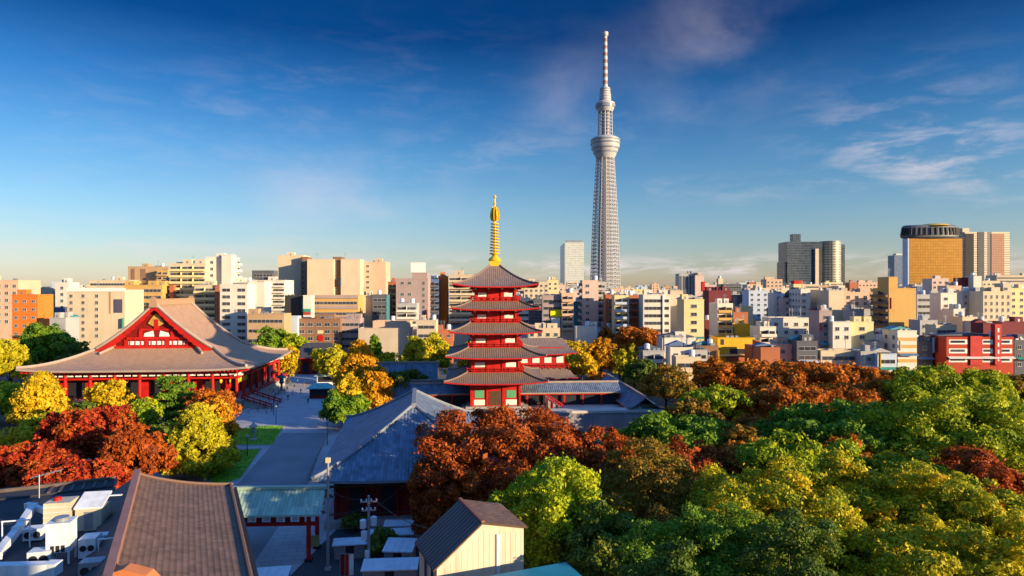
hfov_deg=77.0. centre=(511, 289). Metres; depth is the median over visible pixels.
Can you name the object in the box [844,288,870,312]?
city block
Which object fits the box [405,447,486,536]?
broadleaf tree
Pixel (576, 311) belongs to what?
city block
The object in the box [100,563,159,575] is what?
ridge end tile
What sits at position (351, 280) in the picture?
city block
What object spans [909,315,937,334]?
city block
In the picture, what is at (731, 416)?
broadleaf tree
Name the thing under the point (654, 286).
city block
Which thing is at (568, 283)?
city block
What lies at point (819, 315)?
city block
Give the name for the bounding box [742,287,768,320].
city block
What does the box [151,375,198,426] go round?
pine tree
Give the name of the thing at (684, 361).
city block
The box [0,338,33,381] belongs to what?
tree
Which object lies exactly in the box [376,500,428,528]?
overhead cable
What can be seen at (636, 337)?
spreading tree
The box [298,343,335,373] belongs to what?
hall
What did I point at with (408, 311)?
city block
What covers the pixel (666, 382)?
broadleaf tree
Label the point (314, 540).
notice board
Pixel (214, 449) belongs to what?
ginkgo tree
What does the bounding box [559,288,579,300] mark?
city block
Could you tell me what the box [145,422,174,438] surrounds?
leafy shrub
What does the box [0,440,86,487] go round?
spreading tree
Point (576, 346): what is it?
broadleaf tree
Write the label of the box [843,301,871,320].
city block
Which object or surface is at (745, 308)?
city block
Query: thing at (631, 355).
tall tree
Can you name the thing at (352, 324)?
city block
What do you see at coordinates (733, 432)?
broadleaf tree
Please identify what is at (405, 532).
flat shed
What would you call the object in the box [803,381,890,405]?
spreading tree
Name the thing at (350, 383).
tall tree
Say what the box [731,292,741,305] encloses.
city block
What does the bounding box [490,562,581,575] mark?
roof
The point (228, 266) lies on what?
city block
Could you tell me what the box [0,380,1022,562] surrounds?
park soil
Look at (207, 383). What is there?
door
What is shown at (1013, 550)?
broadleaf tree
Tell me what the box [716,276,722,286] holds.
city block
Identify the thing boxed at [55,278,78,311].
city block
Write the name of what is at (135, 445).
broadleaf tree
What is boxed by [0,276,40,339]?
city block
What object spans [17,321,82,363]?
broadleaf tree
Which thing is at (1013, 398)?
broadleaf tree
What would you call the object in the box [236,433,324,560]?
road
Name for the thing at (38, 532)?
condenser unit
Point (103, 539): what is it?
pipe frame
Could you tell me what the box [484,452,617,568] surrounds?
broadleaf tree
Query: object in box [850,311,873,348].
city block
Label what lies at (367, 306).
city block
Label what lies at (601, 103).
deck window
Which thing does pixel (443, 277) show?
city block
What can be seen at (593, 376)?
round bush
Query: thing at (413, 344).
tall tree
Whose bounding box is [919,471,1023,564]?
broadleaf tree
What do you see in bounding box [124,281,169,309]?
city block
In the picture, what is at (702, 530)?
broadleaf tree
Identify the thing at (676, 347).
city block
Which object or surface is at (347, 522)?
leafy shrub
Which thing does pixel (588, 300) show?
city block
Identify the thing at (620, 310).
city block
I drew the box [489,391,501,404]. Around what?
door
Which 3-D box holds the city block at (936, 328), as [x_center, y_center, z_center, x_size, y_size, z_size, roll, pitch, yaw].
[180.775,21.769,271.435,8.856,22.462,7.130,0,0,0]
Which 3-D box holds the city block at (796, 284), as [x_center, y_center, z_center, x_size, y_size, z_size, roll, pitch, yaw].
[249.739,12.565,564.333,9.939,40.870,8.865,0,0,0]
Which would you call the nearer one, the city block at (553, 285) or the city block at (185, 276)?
the city block at (185, 276)
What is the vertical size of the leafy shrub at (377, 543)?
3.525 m
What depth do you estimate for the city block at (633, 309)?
300.00 m
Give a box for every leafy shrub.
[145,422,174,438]
[339,511,366,530]
[364,525,398,556]
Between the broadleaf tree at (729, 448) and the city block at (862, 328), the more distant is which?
the city block at (862, 328)
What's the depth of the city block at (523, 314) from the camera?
345.00 m
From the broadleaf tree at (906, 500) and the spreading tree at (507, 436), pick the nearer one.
the broadleaf tree at (906, 500)
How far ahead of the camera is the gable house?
50.82 m
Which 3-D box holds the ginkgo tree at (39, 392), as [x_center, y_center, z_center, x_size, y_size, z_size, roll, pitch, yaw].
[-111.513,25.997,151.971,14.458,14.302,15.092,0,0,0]
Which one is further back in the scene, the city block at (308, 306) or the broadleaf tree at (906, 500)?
the city block at (308, 306)
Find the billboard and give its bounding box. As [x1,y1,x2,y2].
[411,262,425,272]
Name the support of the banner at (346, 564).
on the yard at (316, 566)
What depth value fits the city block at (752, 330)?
275.89 m
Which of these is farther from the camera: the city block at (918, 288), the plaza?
the city block at (918, 288)
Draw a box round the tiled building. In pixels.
[0,469,258,575]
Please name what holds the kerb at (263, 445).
on the plaza
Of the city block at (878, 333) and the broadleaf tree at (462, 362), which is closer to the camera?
the broadleaf tree at (462, 362)
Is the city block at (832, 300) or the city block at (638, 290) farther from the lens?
the city block at (638, 290)
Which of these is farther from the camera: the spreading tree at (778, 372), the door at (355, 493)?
the spreading tree at (778, 372)
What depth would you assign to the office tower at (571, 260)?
1150.00 m
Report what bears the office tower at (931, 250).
on the ground at (442, 375)
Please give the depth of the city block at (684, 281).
500.00 m
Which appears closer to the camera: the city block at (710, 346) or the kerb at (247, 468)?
the kerb at (247, 468)
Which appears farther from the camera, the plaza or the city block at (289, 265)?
the city block at (289, 265)
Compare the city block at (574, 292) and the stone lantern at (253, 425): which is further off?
the city block at (574, 292)
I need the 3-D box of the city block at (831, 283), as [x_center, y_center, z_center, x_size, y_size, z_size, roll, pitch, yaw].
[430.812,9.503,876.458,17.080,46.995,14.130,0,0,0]
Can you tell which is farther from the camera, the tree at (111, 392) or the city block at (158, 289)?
the city block at (158, 289)
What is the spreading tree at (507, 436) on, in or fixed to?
on the park soil
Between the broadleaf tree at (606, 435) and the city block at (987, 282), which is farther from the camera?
the city block at (987, 282)
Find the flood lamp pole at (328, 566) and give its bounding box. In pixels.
[324,457,330,570]
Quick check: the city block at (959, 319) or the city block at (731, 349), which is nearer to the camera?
the city block at (731, 349)
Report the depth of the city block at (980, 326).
260.60 m
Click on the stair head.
(92, 509)
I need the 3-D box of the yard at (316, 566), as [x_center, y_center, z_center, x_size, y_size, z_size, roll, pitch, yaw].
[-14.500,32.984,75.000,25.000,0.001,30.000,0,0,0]
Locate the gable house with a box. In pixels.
[415,497,526,575]
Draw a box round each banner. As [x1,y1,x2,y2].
[340,553,344,575]
[345,553,349,575]
[349,553,353,575]
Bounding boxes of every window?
[113,299,121,312]
[424,559,427,575]
[475,390,483,397]
[507,390,515,397]
[590,137,619,141]
[590,140,619,145]
[591,145,618,149]
[593,149,617,153]
[595,102,614,109]
[730,349,744,356]
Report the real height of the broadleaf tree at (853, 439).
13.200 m
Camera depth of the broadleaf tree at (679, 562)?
46.46 m
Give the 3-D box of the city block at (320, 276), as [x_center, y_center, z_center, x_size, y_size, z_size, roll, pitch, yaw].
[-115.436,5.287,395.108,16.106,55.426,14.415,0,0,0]
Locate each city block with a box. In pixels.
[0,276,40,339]
[9,289,52,364]
[41,287,54,306]
[49,308,80,347]
[53,307,65,316]
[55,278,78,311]
[66,281,143,348]
[89,277,137,287]
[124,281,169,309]
[128,260,169,284]
[156,269,169,280]
[168,255,208,297]
[169,285,175,297]
[193,281,216,320]
[206,253,241,284]
[215,285,219,324]
[220,282,255,341]
[221,254,235,283]
[237,277,270,312]
[247,304,290,365]
[252,270,277,279]
[252,277,293,312]
[277,252,309,294]
[285,294,302,317]
[291,316,300,335]
[299,314,341,348]
[301,257,311,294]
[303,295,313,317]
[307,253,334,294]
[314,295,362,317]
[333,257,344,294]
[340,259,363,294]
[342,313,363,353]
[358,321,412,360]
[363,258,389,293]
[363,287,372,326]
[372,290,391,326]
[373,316,411,327]
[388,278,395,319]
[396,278,430,319]
[397,298,418,335]
[412,273,428,277]
[417,315,437,341]
[430,275,439,324]
[438,272,447,328]
[438,324,453,362]
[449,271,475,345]
[516,293,529,337]
[524,279,548,298]
[528,293,541,324]
[528,322,559,337]
[542,294,560,337]
[547,277,557,293]
[558,283,566,289]
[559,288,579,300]
[560,288,573,340]
[566,280,578,287]
[571,283,579,290]
[574,297,579,324]
[574,321,596,345]
[577,274,598,326]
[597,323,611,338]
[598,274,605,326]
[603,290,614,327]
[608,284,626,291]
[612,286,628,350]
[616,289,639,294]
[628,290,638,359]
[630,287,649,293]
[637,343,664,371]
[639,286,669,333]
[650,282,658,292]
[656,331,695,363]
[661,285,671,289]
[665,340,692,366]
[668,286,682,331]
[672,349,700,380]
[675,271,696,294]
[676,289,704,341]
[687,337,707,361]
[694,273,704,296]
[695,334,718,358]
[703,287,730,318]
[704,315,708,340]
[709,294,733,338]
[711,336,754,370]
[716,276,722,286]
[721,279,741,293]
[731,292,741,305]
[733,302,752,324]
[733,303,747,322]
[733,319,751,335]
[742,281,760,289]
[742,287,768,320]
[745,337,759,360]
[750,282,769,292]
[750,316,768,336]
[753,342,779,369]
[754,316,776,343]
[761,275,782,289]
[762,308,808,339]
[768,285,781,316]
[769,337,793,362]
[770,289,787,292]
[778,287,798,316]
[788,329,818,362]
[789,281,804,288]
[789,281,809,316]
[805,282,819,289]
[807,305,831,348]
[810,289,843,320]
[818,338,860,367]
[820,279,836,285]
[820,283,832,289]
[828,316,851,348]
[832,282,844,288]
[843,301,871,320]
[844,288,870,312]
[845,280,857,290]
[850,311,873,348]
[851,344,876,369]
[857,280,877,291]
[861,339,883,348]
[870,288,915,330]
[870,344,896,371]
[874,328,882,340]
[878,277,897,287]
[881,325,918,369]
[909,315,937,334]
[910,286,921,290]
[916,290,937,318]
[917,335,934,366]
[922,276,948,293]
[925,315,956,334]
[928,324,1015,374]
[930,284,956,322]
[937,278,961,292]
[942,304,963,322]
[950,307,977,331]
[953,278,967,286]
[954,287,979,315]
[964,312,991,332]
[965,270,981,286]
[969,287,1011,320]
[970,319,993,333]
[982,278,999,286]
[986,273,1023,283]
[990,312,1023,334]
[994,282,1011,290]
[1006,334,1023,374]
[1011,284,1023,320]
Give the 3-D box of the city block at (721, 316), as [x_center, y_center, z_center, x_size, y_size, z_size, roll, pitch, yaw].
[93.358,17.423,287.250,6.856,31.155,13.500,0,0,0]
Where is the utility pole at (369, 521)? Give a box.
[360,495,376,557]
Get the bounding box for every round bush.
[318,389,371,424]
[586,371,605,379]
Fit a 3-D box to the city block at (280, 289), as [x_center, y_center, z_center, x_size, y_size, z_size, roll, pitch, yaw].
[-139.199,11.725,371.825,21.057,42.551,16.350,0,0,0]
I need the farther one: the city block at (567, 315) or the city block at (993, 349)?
the city block at (567, 315)
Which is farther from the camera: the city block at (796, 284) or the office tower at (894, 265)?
the office tower at (894, 265)
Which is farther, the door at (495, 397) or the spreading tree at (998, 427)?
the door at (495, 397)
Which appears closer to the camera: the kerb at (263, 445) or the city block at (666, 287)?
the kerb at (263, 445)
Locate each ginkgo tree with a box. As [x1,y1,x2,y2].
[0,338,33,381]
[2,370,74,425]
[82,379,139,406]
[158,402,242,481]
[331,338,378,408]
[368,334,382,356]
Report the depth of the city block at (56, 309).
303.67 m
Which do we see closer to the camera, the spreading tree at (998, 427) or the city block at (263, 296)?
the spreading tree at (998, 427)
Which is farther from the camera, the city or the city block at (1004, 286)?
the city
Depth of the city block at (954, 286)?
346.71 m
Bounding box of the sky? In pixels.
[0,0,1023,289]
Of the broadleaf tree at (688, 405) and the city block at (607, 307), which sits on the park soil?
the broadleaf tree at (688, 405)
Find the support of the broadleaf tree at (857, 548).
on the park soil
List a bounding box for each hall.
[15,296,292,408]
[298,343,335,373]
[309,388,511,529]
[520,338,578,380]
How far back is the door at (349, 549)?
78.85 m
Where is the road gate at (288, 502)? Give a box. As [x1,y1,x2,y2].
[233,485,334,561]
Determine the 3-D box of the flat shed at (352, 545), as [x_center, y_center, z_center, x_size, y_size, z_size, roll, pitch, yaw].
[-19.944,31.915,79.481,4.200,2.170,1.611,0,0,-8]
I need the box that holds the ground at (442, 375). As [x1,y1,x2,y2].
[0,305,1019,379]
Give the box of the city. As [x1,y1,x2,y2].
[46,282,659,304]
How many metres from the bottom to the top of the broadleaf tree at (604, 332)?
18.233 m
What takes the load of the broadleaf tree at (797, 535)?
on the park soil
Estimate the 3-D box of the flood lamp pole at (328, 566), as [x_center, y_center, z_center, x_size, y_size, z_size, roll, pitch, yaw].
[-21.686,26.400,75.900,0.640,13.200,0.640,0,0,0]
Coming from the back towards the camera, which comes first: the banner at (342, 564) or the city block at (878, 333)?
the city block at (878, 333)
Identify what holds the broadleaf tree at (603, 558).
on the park soil
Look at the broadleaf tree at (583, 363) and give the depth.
221.56 m
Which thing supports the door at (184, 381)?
in the temple hall
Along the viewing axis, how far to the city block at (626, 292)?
475.86 m
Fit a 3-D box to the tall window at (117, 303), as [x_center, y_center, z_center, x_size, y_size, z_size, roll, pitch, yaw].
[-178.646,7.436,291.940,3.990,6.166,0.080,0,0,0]
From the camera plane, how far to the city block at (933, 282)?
440.26 m
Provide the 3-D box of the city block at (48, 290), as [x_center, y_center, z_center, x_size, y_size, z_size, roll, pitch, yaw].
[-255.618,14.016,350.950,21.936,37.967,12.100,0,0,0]
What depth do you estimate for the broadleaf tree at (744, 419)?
116.65 m
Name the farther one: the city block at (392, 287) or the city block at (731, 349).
the city block at (392, 287)
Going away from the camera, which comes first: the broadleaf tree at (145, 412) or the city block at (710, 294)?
the broadleaf tree at (145, 412)
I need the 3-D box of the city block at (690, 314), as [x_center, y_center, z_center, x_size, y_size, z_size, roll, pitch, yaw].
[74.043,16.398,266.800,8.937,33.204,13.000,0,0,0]
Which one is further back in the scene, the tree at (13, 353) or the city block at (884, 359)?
the city block at (884, 359)
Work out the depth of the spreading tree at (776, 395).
132.33 m
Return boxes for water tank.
[43,496,78,523]
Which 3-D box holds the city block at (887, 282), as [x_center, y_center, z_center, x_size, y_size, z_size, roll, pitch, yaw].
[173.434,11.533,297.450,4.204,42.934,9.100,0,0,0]
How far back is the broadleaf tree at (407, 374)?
163.28 m
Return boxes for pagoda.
[443,195,548,409]
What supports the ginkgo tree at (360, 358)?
on the plaza
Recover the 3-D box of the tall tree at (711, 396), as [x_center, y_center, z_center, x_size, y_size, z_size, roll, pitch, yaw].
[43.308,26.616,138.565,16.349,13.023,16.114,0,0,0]
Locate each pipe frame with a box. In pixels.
[1,519,30,547]
[98,537,113,551]
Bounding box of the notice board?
[311,534,318,551]
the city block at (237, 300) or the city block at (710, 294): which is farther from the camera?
the city block at (710, 294)
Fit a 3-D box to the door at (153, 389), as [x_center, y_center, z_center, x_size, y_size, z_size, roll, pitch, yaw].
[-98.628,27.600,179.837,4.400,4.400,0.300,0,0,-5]
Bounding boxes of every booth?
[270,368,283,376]
[306,383,334,398]
[315,373,334,384]
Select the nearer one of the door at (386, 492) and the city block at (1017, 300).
the door at (386, 492)
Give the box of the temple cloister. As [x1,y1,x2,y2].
[378,361,661,433]
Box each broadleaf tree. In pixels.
[0,381,22,423]
[0,426,33,446]
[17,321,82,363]
[18,408,61,433]
[55,341,90,360]
[67,401,104,428]
[97,422,178,479]
[117,397,163,425]
[249,325,287,347]
[275,344,301,383]
[277,332,310,349]
[309,344,347,377]
[387,367,429,387]
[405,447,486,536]
[414,331,453,373]
[457,341,471,366]
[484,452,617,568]
[544,499,677,575]
[564,340,587,358]
[565,351,599,379]
[565,355,573,365]
[593,435,741,560]
[597,323,614,341]
[602,426,650,444]
[608,497,802,575]
[618,538,700,575]
[621,358,656,391]
[624,361,698,407]
[653,434,745,496]
[664,396,724,423]
[683,450,860,570]
[715,421,776,448]
[717,392,771,421]
[719,437,774,495]
[728,412,773,426]
[730,504,846,575]
[734,428,870,486]
[762,448,931,540]
[776,513,940,575]
[822,433,872,462]
[844,509,1023,575]
[853,444,953,513]
[858,372,905,404]
[859,458,983,541]
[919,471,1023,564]
[928,443,1023,538]
[940,533,1023,575]
[961,369,1023,402]
[966,393,1023,471]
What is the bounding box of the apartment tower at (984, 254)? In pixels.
[958,228,1009,280]
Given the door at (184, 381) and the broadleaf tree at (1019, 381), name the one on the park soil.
the broadleaf tree at (1019, 381)
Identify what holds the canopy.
on the yard at (316, 566)
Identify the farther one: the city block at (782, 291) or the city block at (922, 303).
the city block at (782, 291)
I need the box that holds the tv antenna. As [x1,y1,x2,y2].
[30,469,62,515]
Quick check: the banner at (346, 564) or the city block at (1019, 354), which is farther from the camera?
the city block at (1019, 354)
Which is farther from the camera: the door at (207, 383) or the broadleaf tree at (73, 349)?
the broadleaf tree at (73, 349)
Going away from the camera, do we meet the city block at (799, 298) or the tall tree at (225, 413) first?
the tall tree at (225, 413)
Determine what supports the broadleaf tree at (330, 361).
on the plaza
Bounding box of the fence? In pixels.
[307,428,328,481]
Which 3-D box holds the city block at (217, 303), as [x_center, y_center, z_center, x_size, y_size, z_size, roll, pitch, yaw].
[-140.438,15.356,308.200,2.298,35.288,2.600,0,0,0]
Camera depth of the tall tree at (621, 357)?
224.08 m
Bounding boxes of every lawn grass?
[210,448,260,482]
[232,425,282,444]
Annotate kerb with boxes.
[230,448,261,481]
[236,426,284,445]
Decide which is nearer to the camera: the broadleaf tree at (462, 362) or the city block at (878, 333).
the broadleaf tree at (462, 362)
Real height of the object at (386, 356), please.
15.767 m
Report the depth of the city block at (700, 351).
224.00 m
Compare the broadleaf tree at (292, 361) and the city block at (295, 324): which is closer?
the broadleaf tree at (292, 361)
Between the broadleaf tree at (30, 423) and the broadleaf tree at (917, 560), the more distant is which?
the broadleaf tree at (30, 423)
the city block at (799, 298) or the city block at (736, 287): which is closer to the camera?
the city block at (799, 298)
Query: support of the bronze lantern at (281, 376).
on the plaza
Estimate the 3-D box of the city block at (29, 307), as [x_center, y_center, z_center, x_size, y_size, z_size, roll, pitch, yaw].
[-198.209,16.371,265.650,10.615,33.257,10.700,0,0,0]
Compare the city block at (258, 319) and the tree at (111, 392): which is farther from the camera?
the city block at (258, 319)
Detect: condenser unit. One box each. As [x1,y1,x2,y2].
[22,524,45,541]
[27,547,55,560]
[78,532,101,559]
[78,556,104,575]
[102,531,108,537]
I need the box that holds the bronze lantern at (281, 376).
[277,372,285,393]
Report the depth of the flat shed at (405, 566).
71.32 m
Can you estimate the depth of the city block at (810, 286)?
645.86 m
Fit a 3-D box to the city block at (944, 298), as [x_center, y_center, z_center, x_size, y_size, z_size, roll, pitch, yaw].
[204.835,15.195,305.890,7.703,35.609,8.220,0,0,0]
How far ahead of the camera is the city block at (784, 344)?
240.00 m
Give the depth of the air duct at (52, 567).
42.46 m
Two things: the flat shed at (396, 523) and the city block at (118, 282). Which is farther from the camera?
the city block at (118, 282)
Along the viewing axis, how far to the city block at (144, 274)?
430.00 m
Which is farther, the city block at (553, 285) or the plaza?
the city block at (553, 285)
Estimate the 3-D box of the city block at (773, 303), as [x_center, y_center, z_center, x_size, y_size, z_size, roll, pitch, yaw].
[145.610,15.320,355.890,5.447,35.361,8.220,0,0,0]
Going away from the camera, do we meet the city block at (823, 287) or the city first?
the city block at (823, 287)
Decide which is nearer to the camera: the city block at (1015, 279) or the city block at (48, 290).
the city block at (48, 290)
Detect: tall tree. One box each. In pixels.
[176,396,241,439]
[182,387,242,418]
[327,371,371,398]
[356,363,394,408]
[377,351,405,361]
[397,335,422,360]
[584,337,618,374]
[610,348,628,380]
[627,344,637,369]
[673,382,755,421]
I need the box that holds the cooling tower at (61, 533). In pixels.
[45,514,77,563]
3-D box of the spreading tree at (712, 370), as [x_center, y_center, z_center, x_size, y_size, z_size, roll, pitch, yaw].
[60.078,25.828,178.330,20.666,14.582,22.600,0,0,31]
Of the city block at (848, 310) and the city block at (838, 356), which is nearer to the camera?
the city block at (838, 356)
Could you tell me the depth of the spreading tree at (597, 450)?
84.59 m
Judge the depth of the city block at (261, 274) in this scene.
372.00 m
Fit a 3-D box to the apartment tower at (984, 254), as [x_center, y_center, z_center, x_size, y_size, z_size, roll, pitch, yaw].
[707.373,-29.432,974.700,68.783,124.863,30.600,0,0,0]
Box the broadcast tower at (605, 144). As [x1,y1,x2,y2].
[590,31,620,287]
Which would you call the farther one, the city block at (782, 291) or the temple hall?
the city block at (782, 291)
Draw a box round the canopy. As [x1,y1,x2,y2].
[257,565,291,575]
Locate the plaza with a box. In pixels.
[88,371,371,574]
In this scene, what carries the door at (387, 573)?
in the flat shed at (405, 566)
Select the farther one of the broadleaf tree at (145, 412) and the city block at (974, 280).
the city block at (974, 280)
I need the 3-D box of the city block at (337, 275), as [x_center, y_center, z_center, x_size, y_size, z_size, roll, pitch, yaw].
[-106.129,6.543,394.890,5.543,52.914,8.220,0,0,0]
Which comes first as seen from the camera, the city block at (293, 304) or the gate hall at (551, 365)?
the gate hall at (551, 365)
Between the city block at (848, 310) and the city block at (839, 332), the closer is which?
the city block at (839, 332)
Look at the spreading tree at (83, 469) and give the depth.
90.41 m
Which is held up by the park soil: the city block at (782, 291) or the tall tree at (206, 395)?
the tall tree at (206, 395)
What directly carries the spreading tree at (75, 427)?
on the park soil
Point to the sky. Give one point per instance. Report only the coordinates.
(133, 132)
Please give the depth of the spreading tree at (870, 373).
165.31 m
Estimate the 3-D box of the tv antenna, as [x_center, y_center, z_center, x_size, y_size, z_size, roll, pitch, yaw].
[-40.391,17.673,55.921,2.361,3.734,0.768,0,0,-39]
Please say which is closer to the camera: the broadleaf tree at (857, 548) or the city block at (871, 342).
the broadleaf tree at (857, 548)
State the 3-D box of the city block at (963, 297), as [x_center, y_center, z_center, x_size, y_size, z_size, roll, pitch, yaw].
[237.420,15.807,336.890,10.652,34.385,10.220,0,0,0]
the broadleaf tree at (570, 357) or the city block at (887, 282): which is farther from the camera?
the city block at (887, 282)
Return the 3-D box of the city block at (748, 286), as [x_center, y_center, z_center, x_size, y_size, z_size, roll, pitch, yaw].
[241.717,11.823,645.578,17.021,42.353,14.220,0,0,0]
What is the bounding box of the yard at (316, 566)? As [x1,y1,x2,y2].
[290,527,429,575]
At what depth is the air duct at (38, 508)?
53.15 m
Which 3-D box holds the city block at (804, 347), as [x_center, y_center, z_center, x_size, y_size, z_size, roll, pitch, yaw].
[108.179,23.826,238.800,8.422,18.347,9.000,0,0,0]
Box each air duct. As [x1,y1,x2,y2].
[0,503,38,559]
[0,559,62,575]
[24,502,42,513]
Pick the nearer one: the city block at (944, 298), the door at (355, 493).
the door at (355, 493)
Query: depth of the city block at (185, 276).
321.97 m
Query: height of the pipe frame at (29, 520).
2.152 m
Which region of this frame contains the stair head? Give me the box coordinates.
[74,490,121,530]
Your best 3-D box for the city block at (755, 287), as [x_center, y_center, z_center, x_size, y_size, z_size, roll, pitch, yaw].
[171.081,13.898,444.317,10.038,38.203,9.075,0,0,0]
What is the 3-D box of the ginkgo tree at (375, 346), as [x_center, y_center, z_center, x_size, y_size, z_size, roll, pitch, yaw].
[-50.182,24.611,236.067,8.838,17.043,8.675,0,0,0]
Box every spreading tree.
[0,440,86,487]
[12,453,132,488]
[31,404,145,460]
[410,402,590,508]
[539,425,644,482]
[611,326,662,358]
[620,410,741,460]
[690,356,760,390]
[733,358,828,388]
[736,381,846,420]
[750,398,955,468]
[785,358,871,384]
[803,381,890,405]
[849,366,896,383]
[856,382,1023,473]
[877,362,1022,403]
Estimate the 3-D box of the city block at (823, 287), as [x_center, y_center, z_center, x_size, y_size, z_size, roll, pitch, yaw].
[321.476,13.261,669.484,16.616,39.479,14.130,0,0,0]
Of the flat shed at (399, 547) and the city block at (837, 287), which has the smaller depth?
the flat shed at (399, 547)
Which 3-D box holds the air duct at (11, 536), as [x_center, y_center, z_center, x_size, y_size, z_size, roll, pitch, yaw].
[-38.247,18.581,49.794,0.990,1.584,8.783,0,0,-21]
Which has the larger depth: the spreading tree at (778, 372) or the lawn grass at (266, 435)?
the spreading tree at (778, 372)
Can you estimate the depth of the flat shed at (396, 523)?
84.75 m
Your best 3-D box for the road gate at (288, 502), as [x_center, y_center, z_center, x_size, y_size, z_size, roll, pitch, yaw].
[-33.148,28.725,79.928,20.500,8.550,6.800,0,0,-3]
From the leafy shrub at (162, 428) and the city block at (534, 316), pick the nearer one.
the leafy shrub at (162, 428)
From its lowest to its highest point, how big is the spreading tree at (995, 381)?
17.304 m
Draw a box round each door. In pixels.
[68,381,84,397]
[84,512,92,529]
[125,381,137,394]
[150,381,161,396]
[177,380,193,391]
[204,380,219,391]
[232,379,234,393]
[303,363,308,373]
[346,546,353,553]
[350,488,364,514]
[381,486,395,513]
[385,571,393,575]
[393,553,401,557]
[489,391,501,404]
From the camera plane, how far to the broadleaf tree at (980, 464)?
74.94 m
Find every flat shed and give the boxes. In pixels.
[332,537,366,559]
[360,557,418,575]
[370,527,413,546]
[382,537,417,557]
[383,519,421,537]
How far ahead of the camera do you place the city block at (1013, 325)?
280.00 m
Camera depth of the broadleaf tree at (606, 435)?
120.44 m
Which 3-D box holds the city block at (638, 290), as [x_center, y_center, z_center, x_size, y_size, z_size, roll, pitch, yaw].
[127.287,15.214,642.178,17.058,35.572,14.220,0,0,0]
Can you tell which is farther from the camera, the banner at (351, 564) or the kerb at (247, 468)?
the kerb at (247, 468)
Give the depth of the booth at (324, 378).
222.89 m
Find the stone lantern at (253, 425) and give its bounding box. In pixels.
[249,422,257,440]
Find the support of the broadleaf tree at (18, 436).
on the park soil
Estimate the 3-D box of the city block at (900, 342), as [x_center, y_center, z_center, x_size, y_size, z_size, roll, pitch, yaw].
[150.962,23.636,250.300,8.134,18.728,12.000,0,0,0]
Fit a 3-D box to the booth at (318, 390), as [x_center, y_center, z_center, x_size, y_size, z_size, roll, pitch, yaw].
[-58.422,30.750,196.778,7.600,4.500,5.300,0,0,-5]
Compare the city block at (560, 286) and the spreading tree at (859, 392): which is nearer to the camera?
the spreading tree at (859, 392)
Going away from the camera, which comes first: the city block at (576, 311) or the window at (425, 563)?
the window at (425, 563)
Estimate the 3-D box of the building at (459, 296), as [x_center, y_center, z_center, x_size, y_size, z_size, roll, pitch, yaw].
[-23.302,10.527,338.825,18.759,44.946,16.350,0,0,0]
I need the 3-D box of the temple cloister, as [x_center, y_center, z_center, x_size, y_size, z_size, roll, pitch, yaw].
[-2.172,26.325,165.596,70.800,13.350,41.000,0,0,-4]
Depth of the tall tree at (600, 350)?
227.12 m
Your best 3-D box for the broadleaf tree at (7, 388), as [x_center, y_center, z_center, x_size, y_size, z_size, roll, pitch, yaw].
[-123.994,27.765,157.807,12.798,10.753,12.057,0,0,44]
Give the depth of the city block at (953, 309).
294.74 m
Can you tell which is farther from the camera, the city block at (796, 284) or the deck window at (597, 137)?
the deck window at (597, 137)
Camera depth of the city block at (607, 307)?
302.00 m
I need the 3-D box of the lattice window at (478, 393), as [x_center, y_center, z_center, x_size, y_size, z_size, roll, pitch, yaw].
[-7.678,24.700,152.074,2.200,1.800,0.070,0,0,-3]
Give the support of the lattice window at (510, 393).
in the pagoda
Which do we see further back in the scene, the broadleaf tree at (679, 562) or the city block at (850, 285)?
the city block at (850, 285)
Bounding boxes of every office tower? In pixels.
[560,240,583,284]
[777,234,844,285]
[888,254,901,283]
[900,223,961,285]
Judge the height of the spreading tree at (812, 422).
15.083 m
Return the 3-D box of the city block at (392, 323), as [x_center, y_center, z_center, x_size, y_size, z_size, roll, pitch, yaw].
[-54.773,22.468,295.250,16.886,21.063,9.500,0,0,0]
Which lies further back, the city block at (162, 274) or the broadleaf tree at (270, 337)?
the city block at (162, 274)
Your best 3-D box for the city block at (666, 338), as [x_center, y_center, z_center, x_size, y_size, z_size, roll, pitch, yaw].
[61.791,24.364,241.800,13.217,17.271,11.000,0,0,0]
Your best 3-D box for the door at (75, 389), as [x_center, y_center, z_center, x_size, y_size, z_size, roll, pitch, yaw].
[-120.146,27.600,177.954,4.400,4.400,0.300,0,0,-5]
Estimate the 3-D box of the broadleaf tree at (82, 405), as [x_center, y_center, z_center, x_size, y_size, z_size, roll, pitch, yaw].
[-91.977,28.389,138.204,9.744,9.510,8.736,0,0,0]
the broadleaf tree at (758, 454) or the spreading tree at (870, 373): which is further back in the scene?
the spreading tree at (870, 373)
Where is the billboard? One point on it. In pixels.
(418, 266)
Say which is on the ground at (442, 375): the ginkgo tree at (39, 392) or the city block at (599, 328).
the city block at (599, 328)
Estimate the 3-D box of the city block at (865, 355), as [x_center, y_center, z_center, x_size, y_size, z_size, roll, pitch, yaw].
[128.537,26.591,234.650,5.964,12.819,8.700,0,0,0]
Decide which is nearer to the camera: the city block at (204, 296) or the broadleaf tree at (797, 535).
the broadleaf tree at (797, 535)
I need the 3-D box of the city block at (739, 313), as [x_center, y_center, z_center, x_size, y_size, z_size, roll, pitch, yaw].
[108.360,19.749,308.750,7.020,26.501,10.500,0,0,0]
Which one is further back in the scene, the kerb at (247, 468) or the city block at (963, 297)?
the city block at (963, 297)

